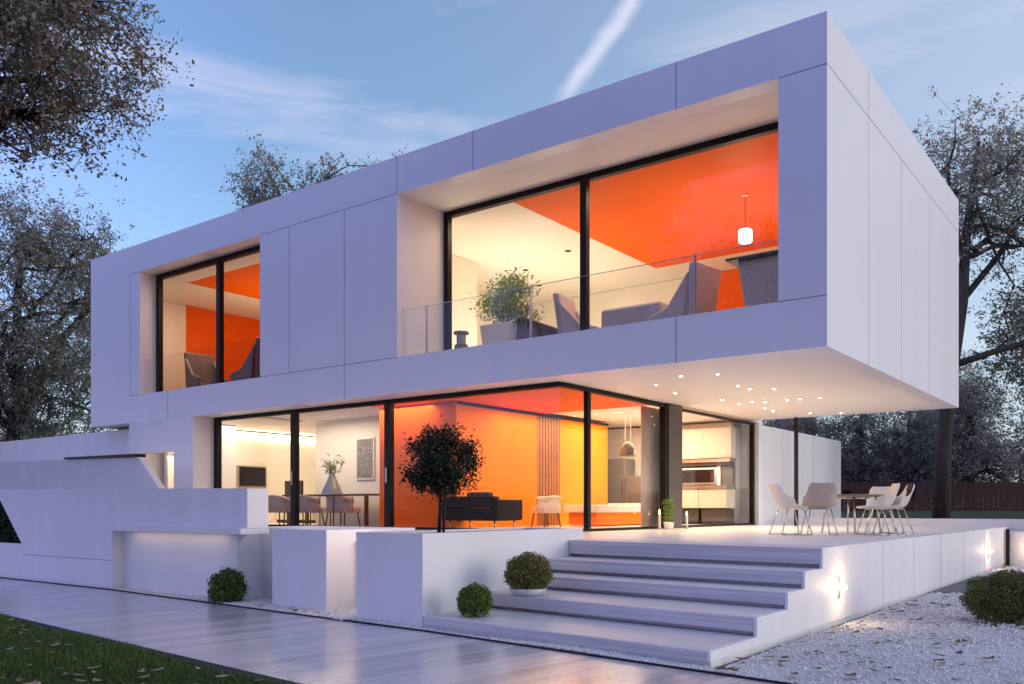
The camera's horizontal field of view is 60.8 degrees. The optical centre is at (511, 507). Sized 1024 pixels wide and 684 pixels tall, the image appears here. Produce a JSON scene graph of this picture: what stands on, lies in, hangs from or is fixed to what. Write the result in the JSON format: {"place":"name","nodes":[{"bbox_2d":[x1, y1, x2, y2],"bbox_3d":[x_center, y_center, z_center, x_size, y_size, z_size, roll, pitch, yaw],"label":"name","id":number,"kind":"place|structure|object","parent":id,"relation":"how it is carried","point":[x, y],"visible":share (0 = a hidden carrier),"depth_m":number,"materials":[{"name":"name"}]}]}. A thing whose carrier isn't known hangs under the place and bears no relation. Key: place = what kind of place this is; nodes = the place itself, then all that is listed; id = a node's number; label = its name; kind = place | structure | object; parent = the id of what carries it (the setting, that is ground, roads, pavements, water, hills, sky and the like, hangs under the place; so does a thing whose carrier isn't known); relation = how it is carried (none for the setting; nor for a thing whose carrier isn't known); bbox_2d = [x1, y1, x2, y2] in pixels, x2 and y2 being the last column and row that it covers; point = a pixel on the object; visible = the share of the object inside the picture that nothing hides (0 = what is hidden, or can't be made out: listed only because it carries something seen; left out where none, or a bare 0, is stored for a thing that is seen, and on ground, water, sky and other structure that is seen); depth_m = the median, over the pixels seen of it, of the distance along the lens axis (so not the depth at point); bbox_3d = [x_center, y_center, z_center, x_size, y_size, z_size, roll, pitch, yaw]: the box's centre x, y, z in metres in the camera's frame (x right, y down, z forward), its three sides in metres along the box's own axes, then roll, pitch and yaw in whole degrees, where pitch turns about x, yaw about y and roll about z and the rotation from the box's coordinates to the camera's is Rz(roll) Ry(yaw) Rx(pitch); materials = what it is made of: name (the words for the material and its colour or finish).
{"place":"outdoors","nodes":[
{"label":"outdoors","id":0,"kind":"place"},
{"bbox_2d":[272,527,414,609],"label":"garden block","id":1,"kind":"structure","parent":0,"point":[312,568],"depth_m":10.79,"materials":[{"name":"white concrete"}]},
{"bbox_2d":[0,578,775,683],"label":"path","id":2,"kind":"structure","parent":0,"point":[303,649],"depth_m":7.87,"materials":[{"name":"grey wood"}]},
{"bbox_2d":[0,614,300,683],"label":"path kerb","id":3,"kind":"structure","parent":2,"relation":"on","point":[216,666],"depth_m":7.02,"materials":[{"name":"grey concrete"}]},
{"bbox_2d":[0,577,795,683],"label":"path edging","id":4,"kind":"object","parent":2,"relation":"on","point":[657,664],"visible":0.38,"depth_m":8.20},
{"bbox_2d":[0,0,1023,506],"label":"sky","id":5,"kind":"structure","parent":0,"point":[363,78],"materials":[{"name":"blue"}]},
{"bbox_2d":[116,565,1023,683],"bbox_3d":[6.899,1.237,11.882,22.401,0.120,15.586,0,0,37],"label":"gravel","id":6,"kind":"structure","parent":0,"point":[347,613],"depth_m":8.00,"materials":[{"name":"white gravel"}]},
{"bbox_2d":[206,566,249,602],"bbox_3d":[-3.751,1.008,11.503,0.569,0.502,0.599,0,0,37],"label":"wild bush","id":7,"kind":"object","parent":6,"relation":"on","point":[228,584],"visible":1,"depth_m":11.35,"materials":[{"name":"green plant"}]},
{"bbox_2d":[958,567,1023,625],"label":"clipped mound","id":8,"kind":"object","parent":6,"relation":"on","point":[998,595],"visible":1,"depth_m":9.33,"materials":[{"name":"green plant"}]},
{"bbox_2d":[715,515,986,668],"bbox_3d":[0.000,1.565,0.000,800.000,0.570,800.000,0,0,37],"label":"ground","id":9,"kind":"structure","parent":0,"point":[807,636],"depth_m":8.52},
{"bbox_2d":[0,501,21,543],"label":"hedge","id":10,"kind":"object","parent":9,"relation":"on","point":[8,533],"visible":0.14,"depth_m":17.70,"materials":[{"name":"green plant"}]},
{"bbox_2d":[0,403,93,441],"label":"background tree","id":11,"kind":"object","parent":9,"relation":"on","point":[2,436],"visible":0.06,"depth_m":42.04,"materials":[{"name":"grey plant"}]},
{"bbox_2d":[0,429,128,461],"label":"garden wall","id":12,"kind":"structure","parent":9,"relation":"on","point":[114,442],"depth_m":24.95,"materials":[{"name":"white concrete"}]},
{"bbox_2d":[0,173,135,441],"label":"broad tree","id":13,"kind":"object","parent":9,"relation":"on","point":[21,404],"visible":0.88,"depth_m":31.73,"materials":[{"name":"green plant"}]},
{"bbox_2d":[0,454,164,489],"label":"garden wall","id":14,"kind":"structure","parent":9,"relation":"on","point":[115,471],"depth_m":19.99,"materials":[{"name":"white concrete"}]},
{"bbox_2d":[47,252,120,434],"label":"slim tree","id":15,"kind":"object","parent":9,"relation":"on","point":[93,429],"visible":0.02,"depth_m":43.70,"materials":[{"name":"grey plant"}]},
{"bbox_2d":[0,488,268,598],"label":"garden wall","id":16,"kind":"structure","parent":9,"relation":"on","point":[187,541],"depth_m":13.10,"materials":[{"name":"white concrete"}]},
{"bbox_2d":[261,526,353,597],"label":"garden block","id":17,"kind":"structure","parent":9,"relation":"on","point":[266,565],"depth_m":11.95,"materials":[{"name":"white concrete"}]},
{"bbox_2d":[219,130,406,210],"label":"tree","id":18,"kind":"object","parent":9,"relation":"on","point":[256,199],"visible":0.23,"depth_m":40.01,"materials":[{"name":"green plant"}]},
{"bbox_2d":[354,542,355,606],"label":"garden wall","id":19,"kind":"structure","parent":9,"relation":"on","point":[355,574],"depth_m":10.88,"materials":[{"name":"white concrete"}]},
{"bbox_2d":[356,527,582,627],"bbox_3d":[-0.398,0.785,10.685,1.008,1.030,3.120,0,0,37],"label":"planter","id":20,"kind":"object","parent":9,"relation":"on","point":[413,577],"visible":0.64,"depth_m":9.56,"materials":[{"name":"concrete"}]},
{"bbox_2d":[396,415,489,532],"bbox_3d":[-0.798,-0.395,10.085,1.166,1.381,1.074,0,0,37],"label":"planter tree","id":21,"kind":"object","parent":20,"relation":"on","point":[436,472],"visible":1,"depth_m":9.95,"materials":[{"name":"green plant"}]},
{"bbox_2d":[423,539,832,665],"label":"steps","id":22,"kind":"structure","parent":9,"relation":"on","point":[690,602],"depth_m":9.00,"materials":[{"name":"white concrete"}]},
{"bbox_2d":[456,581,493,617],"bbox_3d":[-0.395,0.950,9.094,0.404,0.366,0.428,0,0,37],"label":"box ball","id":23,"kind":"object","parent":22,"relation":"on","point":[474,599],"visible":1,"depth_m":8.99,"materials":[{"name":"green plant"}]},
{"bbox_2d":[509,587,546,595],"bbox_3d":[0.178,0.921,9.647,0.420,0.079,0.420,0,0,37],"label":"planter bowl","id":24,"kind":"object","parent":22,"relation":"on","point":[530,592],"visible":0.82,"depth_m":9.48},
{"bbox_2d":[503,551,554,591],"bbox_3d":[0.180,0.686,9.649,0.585,0.445,0.583,0,0,-27],"label":"box ball","id":25,"kind":"object","parent":24,"relation":"on","point":[530,570],"visible":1,"depth_m":9.50,"materials":[{"name":"green plant"}]},
{"bbox_2d":[583,524,1009,667],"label":"terrace","id":26,"kind":"structure","parent":9,"relation":"on","point":[875,573],"depth_m":11.47,"materials":[{"name":"concrete"}]},
{"bbox_2d":[91,11,958,531],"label":"house","id":27,"kind":"structure","parent":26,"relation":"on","point":[349,299],"depth_m":17.00,"materials":[{"name":"paint"}]},
{"bbox_2d":[184,352,228,387],"bbox_3d":[-7.994,-3.394,22.754,0.860,1.353,0.935,0,0,-43],"label":"armchair","id":28,"kind":"object","parent":27,"relation":"on","point":[200,369],"visible":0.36,"depth_m":22.91,"materials":[{"name":"grey fabric"}]},
{"bbox_2d":[156,245,259,391],"bbox_3d":[-7.073,-4.365,20.704,4.804,3.070,0.120,0,0,37],"label":"window frame","id":29,"kind":"structure","parent":27,"relation":"in","point":[219,261],"depth_m":20.56,"materials":[{"name":"brown metal"}]},
{"bbox_2d":[230,337,259,380],"bbox_3d":[-6.388,-3.444,21.790,0.935,1.453,0.860,0,0,27],"label":"armchair","id":30,"kind":"object","parent":27,"relation":"on","point":[250,369],"visible":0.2,"depth_m":21.32,"materials":[{"name":"grey fabric"}]},
{"bbox_2d":[236,465,266,487],"bbox_3d":[-7.232,-0.870,24.224,0.108,0.600,0.940,0,0,37],"label":"wall television","id":31,"kind":"object","parent":27,"relation":"attached to","point":[252,476],"depth_m":24.16,"materials":[{"name":"plastic"}]},
{"bbox_2d":[268,495,289,524],"bbox_3d":[-5.421,0.049,20.426,0.902,0.708,0.570,0,0,37],"label":"dining chair","id":32,"kind":"object","parent":27,"relation":"on","point":[278,504],"visible":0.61,"depth_m":20.12,"materials":[{"name":"fabric"}]},
{"bbox_2d":[274,513,315,522],"bbox_3d":[-5.776,0.090,23.686,1.600,0.620,0.440,0,0,37],"label":"sideboard","id":33,"kind":"object","parent":27,"relation":"on","point":[313,517],"visible":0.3,"depth_m":23.41,"materials":[{"name":"beige wood"}]},
{"bbox_2d":[285,480,302,496],"bbox_3d":[-5.916,-0.480,23.666,0.720,0.519,0.160,0,0,37],"label":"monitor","id":34,"kind":"object","parent":33,"relation":"on","point":[287,487],"visible":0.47,"depth_m":23.73,"materials":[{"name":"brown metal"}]},
{"bbox_2d":[289,494,324,524],"bbox_3d":[-4.696,0.049,19.840,0.902,0.708,0.569,0,0,34],"label":"dining chair","id":35,"kind":"object","parent":27,"relation":"on","point":[308,504],"visible":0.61,"depth_m":19.55,"materials":[{"name":"fabric"}]},
{"bbox_2d":[282,494,379,525],"bbox_3d":[-4.160,0.040,20.518,3.000,0.720,0.720,0,0,37],"label":"dining table","id":36,"kind":"object","parent":27,"relation":"on","point":[366,509],"visible":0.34,"depth_m":19.53,"materials":[{"name":"brown wood"}]},
{"bbox_2d":[319,495,345,525],"bbox_3d":[-3.901,0.060,18.905,0.480,0.680,0.340,0,0,37],"label":"side table","id":37,"kind":"object","parent":27,"relation":"on","point":[333,507],"visible":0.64,"depth_m":18.82,"materials":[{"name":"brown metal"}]},
{"bbox_2d":[321,453,344,494],"bbox_3d":[-3.892,-0.741,18.908,0.630,0.919,0.475,0,0,37],"label":"vase","id":38,"kind":"object","parent":37,"relation":"on","point":[331,486],"visible":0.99,"depth_m":18.80,"materials":[{"name":"white ceramic"}]},
{"bbox_2d":[325,496,360,525],"bbox_3d":[-3.750,0.049,19.161,0.902,0.708,0.570,0,0,43],"label":"dining chair","id":39,"kind":"object","parent":27,"relation":"on","point":[343,504],"visible":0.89,"depth_m":18.87,"materials":[{"name":"fabric"}]},
{"bbox_2d":[356,437,374,479],"bbox_3d":[-3.478,-1.170,20.658,0.620,1.000,0.034,0,0,37],"label":"wall picture","id":40,"kind":"object","parent":27,"relation":"attached to","point":[365,458],"depth_m":20.63,"materials":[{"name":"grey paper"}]},
{"bbox_2d":[214,382,563,529],"bbox_3d":[-3.117,-0.864,17.860,9.948,2.568,0.120,0,0,37],"label":"window frame","id":41,"kind":"structure","parent":27,"relation":"in","point":[388,404],"depth_m":17.55,"materials":[{"name":"brown metal"}]},
{"bbox_2d":[453,330,468,348],"bbox_3d":[-0.956,-3.080,16.400,0.300,0.499,0.300,0,0,37],"label":"side table","id":42,"kind":"object","parent":27,"relation":"on","point":[460,339],"visible":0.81,"depth_m":16.32,"materials":[{"name":"white ceramic"}]},
{"bbox_2d":[442,492,522,527],"bbox_3d":[-0.584,0.050,16.759,1.380,0.700,0.820,0,0,37],"label":"sofa","id":43,"kind":"object","parent":27,"relation":"on","point":[480,506],"visible":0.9,"depth_m":16.37,"materials":[{"name":"black fabric"}]},
{"bbox_2d":[463,263,545,344],"bbox_3d":[-0.087,-3.810,17.568,1.806,2.180,1.214,0,0,37],"label":"potted plant","id":44,"kind":"object","parent":27,"relation":"on","point":[503,330],"visible":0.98,"depth_m":17.41,"materials":[{"name":"green plant"}]},
{"bbox_2d":[513,317,557,339],"bbox_3d":[0.629,-3.259,17.319,1.100,1.078,0.622,0,0,37],"label":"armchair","id":45,"kind":"object","parent":27,"relation":"on","point":[539,329],"visible":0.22,"depth_m":17.13,"materials":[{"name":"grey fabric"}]},
{"bbox_2d":[531,495,560,526],"bbox_3d":[0.743,0.069,18.489,0.620,0.668,0.590,0,0,-38],"label":"armchair","id":46,"kind":"object","parent":27,"relation":"on","point":[545,505],"visible":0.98,"depth_m":18.26,"materials":[{"name":"white fabric"}]},
{"bbox_2d":[553,293,598,333],"bbox_3d":[1.357,-3.394,16.633,0.935,1.353,0.860,0,0,27],"label":"armchair","id":47,"kind":"object","parent":27,"relation":"on","point":[567,313],"visible":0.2,"depth_m":16.39,"materials":[{"name":"grey fabric"}]},
{"bbox_2d":[564,505,640,525],"bbox_3d":[2.349,0.155,20.170,0.840,0.450,2.900,0,0,37],"label":"counter bench","id":48,"kind":"object","parent":27,"relation":"on","point":[615,514],"visible":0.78,"depth_m":19.28,"materials":[{"name":"orange paint"}]},
{"bbox_2d":[607,503,640,504],"bbox_3d":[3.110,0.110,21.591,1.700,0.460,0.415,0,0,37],"label":"countertop","id":49,"kind":"structure","parent":48,"relation":"attached to","point":[623,503],"depth_m":21.60,"materials":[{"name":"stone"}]},
{"bbox_2d":[444,122,777,349],"bbox_3d":[1.575,-4.365,15.262,7.284,3.070,0.120,0,0,37],"label":"window frame","id":50,"kind":"structure","parent":27,"relation":"in","point":[584,180],"depth_m":15.45,"materials":[{"name":"brown metal"}]},
{"bbox_2d":[608,458,634,502],"bbox_3d":[2.856,-0.440,22.846,0.520,1.680,0.580,0,0,37],"label":"tall cabinet","id":51,"kind":"object","parent":27,"relation":"on","point":[619,470],"visible":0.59,"depth_m":22.64,"materials":[{"name":"wood"}]},
{"bbox_2d":[620,412,635,456],"bbox_3d":[2.573,-1.640,19.373,0.360,0.980,0.360,0,0,37],"label":"pendant lamp","id":52,"kind":"object","parent":27,"relation":"hanging from","point":[627,449],"visible":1,"depth_m":19.27,"materials":[{"name":"grey metal"}]},
{"bbox_2d":[625,476,640,502],"bbox_3d":[3.289,-0.210,22.456,0.600,1.220,0.540,0,0,37],"label":"tall cabinet","id":53,"kind":"object","parent":27,"relation":"on","point":[632,489],"visible":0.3,"depth_m":22.29,"materials":[{"name":"wood"}]},
{"bbox_2d":[601,301,668,327],"bbox_3d":[2.330,-3.180,15.920,1.240,0.920,0.720,0,0,37],"label":"sofa","id":54,"kind":"object","parent":27,"relation":"on","point":[629,314],"visible":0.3,"depth_m":15.62,"materials":[{"name":"grey fabric"}]},
{"bbox_2d":[641,406,658,526],"bbox_3d":[2.864,-0.845,18.068,0.076,2.470,0.835,0,0,37],"label":"curtain","id":55,"kind":"object","parent":27,"relation":"hanging from","point":[649,465],"visible":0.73,"depth_m":18.01,"materials":[{"name":"grey fabric"}]},
{"bbox_2d":[560,382,754,531],"bbox_3d":[3.413,-0.865,18.312,0.140,2.569,8.578,0,0,37],"label":"window frame","id":56,"kind":"structure","parent":27,"relation":"in","point":[663,407],"depth_m":17.86,"materials":[{"name":"brown metal"}]},
{"bbox_2d":[650,261,720,319],"bbox_3d":[3.030,-3.429,15.178,0.860,1.423,0.935,0,0,-43],"label":"armchair","id":57,"kind":"object","parent":27,"relation":"on","point":[681,303],"visible":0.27,"depth_m":14.79,"materials":[{"name":"grey fabric"}]},
{"bbox_2d":[682,427,735,523],"bbox_3d":[4.406,-0.780,21.729,2.240,2.360,0.590,0,0,37],"label":"kitchen unit","id":58,"kind":"object","parent":27,"relation":"on","point":[714,487],"visible":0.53,"depth_m":21.32,"materials":[{"name":"laminate"}]},
{"bbox_2d":[733,424,739,522],"bbox_3d":[5.571,-0.845,21.644,0.076,2.470,0.406,0,0,37],"label":"curtain","id":59,"kind":"object","parent":27,"relation":"hanging from","point":[737,492],"visible":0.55,"depth_m":21.61,"materials":[{"name":"beige fabric"}]},
{"bbox_2d":[739,193,751,243],"bbox_3d":[4.323,-5.370,16.167,0.240,0.899,0.240,0,0,37],"label":"pendant lamp","id":60,"kind":"object","parent":27,"relation":"hanging from","point":[745,235],"visible":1,"depth_m":16.07,"materials":[{"name":"beige glass"}]},
{"bbox_2d":[725,250,777,306],"bbox_3d":[4.192,-3.375,14.072,1.240,1.310,0.840,0,0,37],"label":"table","id":61,"kind":"object","parent":27,"relation":"on","point":[758,272],"visible":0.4,"depth_m":13.88,"materials":[{"name":"grey fabric"}]},
{"bbox_2d":[657,509,661,528],"bbox_3d":[2.905,0.157,17.177,0.110,0.520,0.108,0,0,37],"label":"candle lantern","id":62,"kind":"object","parent":26,"relation":"on","point":[659,521],"visible":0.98,"depth_m":17.16,"materials":[{"name":"metal"}]},
{"bbox_2d":[662,497,675,528],"bbox_3d":[3.120,0.097,17.381,0.307,0.641,0.292,0,0,37],"label":"potted plant","id":63,"kind":"object","parent":26,"relation":"on","point":[668,524],"visible":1,"depth_m":17.34,"materials":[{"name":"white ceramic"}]},
{"bbox_2d":[684,512,688,527],"bbox_3d":[3.568,0.187,17.805,0.110,0.460,0.108,0,0,37],"label":"candle lantern","id":64,"kind":"object","parent":26,"relation":"on","point":[686,521],"visible":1,"depth_m":17.78,"materials":[{"name":"metal"}]},
{"bbox_2d":[768,483,812,534],"bbox_3d":[4.307,0.018,13.531,0.568,0.798,0.497,0,0,-9],"label":"outdoor chair","id":65,"kind":"object","parent":26,"relation":"on","point":[782,499],"visible":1,"depth_m":13.38,"materials":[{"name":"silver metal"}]},
{"bbox_2d":[794,418,797,525],"bbox_3d":[6.735,-0.860,20.663,0.080,2.560,0.080,0,0,37],"label":"support post","id":66,"kind":"object","parent":26,"relation":"on","point":[796,460],"visible":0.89,"depth_m":20.62,"materials":[{"name":"brown metal"}]},
{"bbox_2d":[800,483,837,535],"bbox_3d":[4.701,0.018,13.355,0.497,0.798,0.568,0,0,7],"label":"outdoor chair","id":67,"kind":"object","parent":26,"relation":"on","point":[820,496],"visible":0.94,"depth_m":13.15,"materials":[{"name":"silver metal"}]},
{"bbox_2d":[837,576,846,598],"bbox_3d":[3.585,0.865,9.464,0.089,0.257,0.128,0,0,37],"label":"wall lamp","id":68,"kind":"object","parent":26,"relation":"attached to","point":[842,587],"visible":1,"depth_m":9.46,"materials":[{"name":"metal"}]},
{"bbox_2d":[821,494,884,533],"bbox_3d":[5.634,0.099,14.485,1.320,0.639,1.320,0,0,37],"label":"outdoor table","id":69,"kind":"object","parent":26,"relation":"on","point":[854,496],"visible":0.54,"depth_m":14.19,"materials":[{"name":"grey wood"}]},
{"bbox_2d":[841,490,853,493],"bbox_3d":[5.564,-0.258,14.476,0.200,0.074,0.200,0,0,37],"label":"bowl","id":70,"kind":"object","parent":69,"relation":"on","point":[847,491],"visible":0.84,"depth_m":14.41,"materials":[{"name":"black ceramic"}]},
{"bbox_2d":[856,483,899,535],"bbox_3d":[5.640,0.018,13.425,0.568,0.798,0.497,0,0,7],"label":"outdoor chair","id":71,"kind":"object","parent":26,"relation":"on","point":[886,500],"visible":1,"depth_m":13.30,"materials":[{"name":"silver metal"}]},
{"bbox_2d":[866,486,895,531],"bbox_3d":[6.464,0.018,15.257,0.496,0.798,0.568,0,0,27],"label":"outdoor chair","id":72,"kind":"object","parent":26,"relation":"on","point":[878,490],"visible":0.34,"depth_m":15.46,"materials":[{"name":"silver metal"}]},
{"bbox_2d":[872,484,914,533],"bbox_3d":[6.213,0.018,14.183,0.568,0.798,0.496,0,0,6],"label":"outdoor chair","id":73,"kind":"object","parent":26,"relation":"on","point":[902,499],"visible":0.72,"depth_m":14.03,"materials":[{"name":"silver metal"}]},
{"bbox_2d":[762,425,840,523],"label":"garden wall","id":74,"kind":"structure","parent":9,"relation":"on","point":[819,459],"depth_m":24.39,"materials":[{"name":"white concrete"}]},
{"bbox_2d":[785,518,1023,530],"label":"parapet","id":75,"kind":"structure","parent":9,"relation":"on","point":[1015,524],"depth_m":20.57,"materials":[{"name":"white concrete"}]},
{"bbox_2d":[1006,529,1009,565],"bbox_3d":[10.736,0.875,18.882,0.070,0.850,0.070,0,0,37],"label":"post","id":76,"kind":"object","parent":9,"relation":"on","point":[1007,547],"visible":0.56,"depth_m":18.85,"materials":[{"name":"brown metal"}]},
{"bbox_2d":[1005,531,1023,566],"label":"garden wall","id":77,"kind":"structure","parent":9,"relation":"on","point":[1016,548],"depth_m":18.86,"materials":[{"name":"white concrete"}]},
{"bbox_2d":[906,483,917,501],"bbox_3d":[6.462,-0.243,14.158,0.170,0.330,0.270,0,0,6],"label":"throw cloth","id":78,"kind":"object","parent":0,"point":[909,490],"visible":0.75,"depth_m":14.10,"materials":[{"name":"black fabric"}]},
{"bbox_2d":[841,507,1023,518],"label":"back lawn","id":79,"kind":"structure","parent":0,"point":[988,514],"depth_m":28.75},
{"bbox_2d":[762,418,823,433],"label":"background tree","id":80,"kind":"object","parent":79,"relation":"on","point":[769,424],"visible":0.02,"depth_m":47.01,"materials":[{"name":"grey plant"}]},
{"bbox_2d":[763,416,873,482],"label":"background tree","id":81,"kind":"object","parent":79,"relation":"on","point":[804,425],"visible":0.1,"depth_m":41.23,"materials":[{"name":"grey plant"}]},
{"bbox_2d":[814,412,923,495],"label":"background tree","id":82,"kind":"object","parent":79,"relation":"on","point":[856,439],"visible":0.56,"depth_m":40.98,"materials":[{"name":"green plant"}]},
{"bbox_2d":[848,409,983,505],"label":"background tree","id":83,"kind":"object","parent":79,"relation":"on","point":[911,439],"visible":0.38,"depth_m":41.34,"materials":[{"name":"green plant"}]},
{"bbox_2d":[841,482,1023,510],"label":"fence","id":84,"kind":"object","parent":79,"relation":"on","point":[973,496],"visible":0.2,"depth_m":33.92,"materials":[{"name":"brown wood"}]},
{"bbox_2d":[901,346,1014,508],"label":"background tree","id":85,"kind":"object","parent":79,"relation":"on","point":[960,368],"visible":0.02,"depth_m":46.07,"materials":[{"name":"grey plant"}]},
{"bbox_2d":[903,363,1023,507],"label":"background tree","id":86,"kind":"object","parent":79,"relation":"on","point":[969,423],"visible":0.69,"depth_m":39.06,"materials":[{"name":"green plant"}]},
{"bbox_2d":[912,83,1023,518],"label":"tall forked tree","id":87,"kind":"object","parent":79,"relation":"on","point":[972,212],"visible":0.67,"depth_m":25.87,"materials":[{"name":"green plant"}]},
{"bbox_2d":[959,270,1023,430],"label":"olive tree","id":88,"kind":"object","parent":79,"relation":"on","point":[1014,368],"visible":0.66,"depth_m":28.00,"materials":[{"name":"green plant"}]},
{"bbox_2d":[974,379,1023,481],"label":"background tree","id":89,"kind":"object","parent":79,"relation":"on","point":[1015,447],"visible":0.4,"depth_m":40.04,"materials":[{"name":"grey plant"}]},
{"bbox_2d":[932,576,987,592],"bbox_3d":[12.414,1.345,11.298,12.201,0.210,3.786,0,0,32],"label":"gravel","id":90,"kind":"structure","parent":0,"point":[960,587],"depth_m":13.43,"materials":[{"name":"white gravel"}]},
{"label":"lawn","id":91,"kind":"structure","parent":0,"visible":0},
{"bbox_2d":[0,0,194,186],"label":"overhanging tree","id":92,"kind":"object","parent":91,"relation":"on","point":[22,26],"visible":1,"depth_m":11.21,"materials":[{"name":"green plant"}]},
{"bbox_2d":[0,612,308,683],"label":"grass","id":93,"kind":"structure","parent":91,"relation":"on","point":[117,666],"depth_m":6.75,"materials":[{"name":"green plant"}]},
{"bbox_2d":[0,618,229,683],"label":"fallen leaves","id":94,"kind":"object","parent":93,"relation":"on","point":[65,673],"visible":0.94,"depth_m":6.30,"materials":[{"name":"brown plant"}]}
]}

